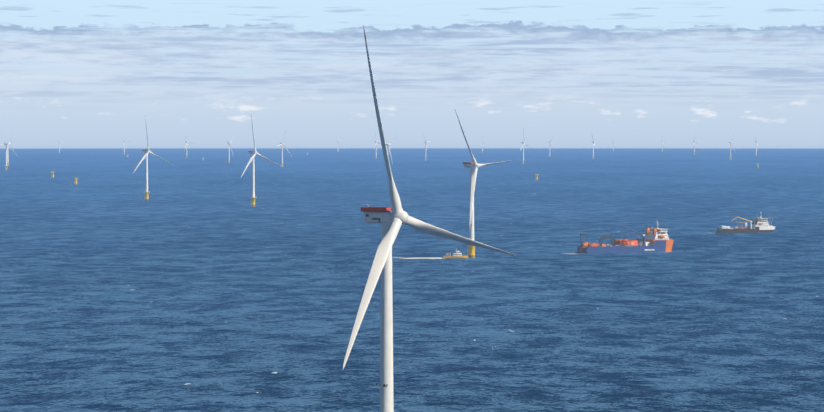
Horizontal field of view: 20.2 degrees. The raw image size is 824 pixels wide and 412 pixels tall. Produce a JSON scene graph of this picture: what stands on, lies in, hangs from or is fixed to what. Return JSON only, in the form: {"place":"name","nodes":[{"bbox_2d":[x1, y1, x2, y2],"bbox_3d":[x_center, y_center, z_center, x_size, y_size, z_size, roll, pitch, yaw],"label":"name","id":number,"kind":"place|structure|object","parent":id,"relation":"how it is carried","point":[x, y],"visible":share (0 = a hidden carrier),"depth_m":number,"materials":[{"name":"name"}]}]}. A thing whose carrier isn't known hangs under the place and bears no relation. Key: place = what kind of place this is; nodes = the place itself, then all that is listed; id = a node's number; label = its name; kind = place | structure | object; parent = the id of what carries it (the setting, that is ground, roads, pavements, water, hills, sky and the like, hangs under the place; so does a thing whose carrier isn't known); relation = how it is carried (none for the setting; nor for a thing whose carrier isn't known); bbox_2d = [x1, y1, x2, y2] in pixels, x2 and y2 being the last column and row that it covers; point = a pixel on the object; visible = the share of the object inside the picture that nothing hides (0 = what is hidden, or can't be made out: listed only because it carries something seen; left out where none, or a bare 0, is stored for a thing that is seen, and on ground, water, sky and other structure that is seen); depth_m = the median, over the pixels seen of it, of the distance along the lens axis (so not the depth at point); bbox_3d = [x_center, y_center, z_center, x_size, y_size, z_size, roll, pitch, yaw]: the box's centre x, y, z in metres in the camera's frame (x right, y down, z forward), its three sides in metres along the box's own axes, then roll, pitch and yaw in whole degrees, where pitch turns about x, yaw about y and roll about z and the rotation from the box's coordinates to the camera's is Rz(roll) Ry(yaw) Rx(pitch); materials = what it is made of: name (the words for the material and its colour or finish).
{"place":"outdoors","nodes":[
{"label":"outdoors","id":0,"kind":"place"},
{"bbox_2d":[0,148,823,411],"bbox_3d":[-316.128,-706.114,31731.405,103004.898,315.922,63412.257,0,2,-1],"label":"sea","id":1,"kind":"structure","parent":0,"point":[195,282],"depth_m":1860.08,"materials":[{"name":"liquid"}]},
{"bbox_2d":[1,137,11,169],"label":"turbine","id":2,"kind":"object","parent":1,"relation":"in","point":[6,144],"visible":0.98,"depth_m":7971.52,"materials":[{"name":"white metal"}]},
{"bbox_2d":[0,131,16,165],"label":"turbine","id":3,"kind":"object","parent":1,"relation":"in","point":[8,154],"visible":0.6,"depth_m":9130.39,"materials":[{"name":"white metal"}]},
{"bbox_2d":[133,115,173,199],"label":"turbine","id":4,"kind":"object","parent":1,"relation":"in","point":[148,151],"visible":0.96,"depth_m":4211.29,"materials":[{"name":"white metal"}]},
{"bbox_2d":[224,139,233,162],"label":"turbine","id":5,"kind":"object","parent":1,"relation":"in","point":[229,150],"visible":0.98,"depth_m":10255.80,"materials":[{"name":"white metal"}]},
{"bbox_2d":[241,116,281,206],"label":"turbine","id":6,"kind":"object","parent":1,"relation":"in","point":[254,153],"visible":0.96,"depth_m":3842.36,"materials":[{"name":"white metal"}]},
{"bbox_2d":[274,132,290,166],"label":"turbine","id":7,"kind":"object","parent":1,"relation":"in","point":[282,144],"visible":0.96,"depth_m":8806.32,"materials":[{"name":"white metal"}]},
{"bbox_2d":[386,134,397,163],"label":"turbine","id":8,"kind":"object","parent":1,"relation":"in","point":[387,144],"visible":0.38,"depth_m":7395.21,"materials":[{"name":"white metal"}]},
{"bbox_2d":[395,257,444,258],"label":"boat wake","id":9,"kind":"object","parent":1,"relation":"on","point":[422,258],"visible":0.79,"depth_m":2219.17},
{"bbox_2d":[424,140,429,160],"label":"turbine","id":10,"kind":"object","parent":1,"relation":"in","point":[426,142],"visible":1,"depth_m":11198.34,"materials":[{"name":"white metal"}]},
{"bbox_2d":[343,25,516,411],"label":"turbine","id":11,"kind":"object","parent":1,"relation":"in","point":[397,217],"visible":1,"depth_m":780.82,"materials":[{"name":"white metal"}]},
{"bbox_2d":[443,250,467,257],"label":"crew boat","id":12,"kind":"object","parent":1,"relation":"on","point":[457,254],"visible":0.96,"depth_m":2222.86,"materials":[{"name":"yellow metal"}]},
{"bbox_2d":[455,110,513,257],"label":"turbine","id":13,"kind":"object","parent":1,"relation":"in","point":[474,166],"visible":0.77,"depth_m":2222.71,"materials":[{"name":"white metal"}]},
{"bbox_2d":[521,128,530,163],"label":"turbine","id":14,"kind":"object","parent":1,"relation":"in","point":[523,143],"visible":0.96,"depth_m":9858.60,"materials":[{"name":"white metal"}]},
{"bbox_2d":[564,221,673,253],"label":"ship","id":15,"kind":"object","parent":1,"relation":"on","point":[657,239],"visible":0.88,"depth_m":2330.11,"materials":[{"name":"orange metal"}]},
{"bbox_2d":[716,213,777,232],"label":"supply vessel","id":16,"kind":"object","parent":1,"relation":"on","point":[759,225],"visible":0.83,"depth_m":2804.60,"materials":[{"name":"grey metal"}]},
{"bbox_2d":[0,0,823,148],"label":"sky","id":17,"kind":"structure","parent":0,"point":[82,74],"materials":[{"name":"blue"}]}
]}

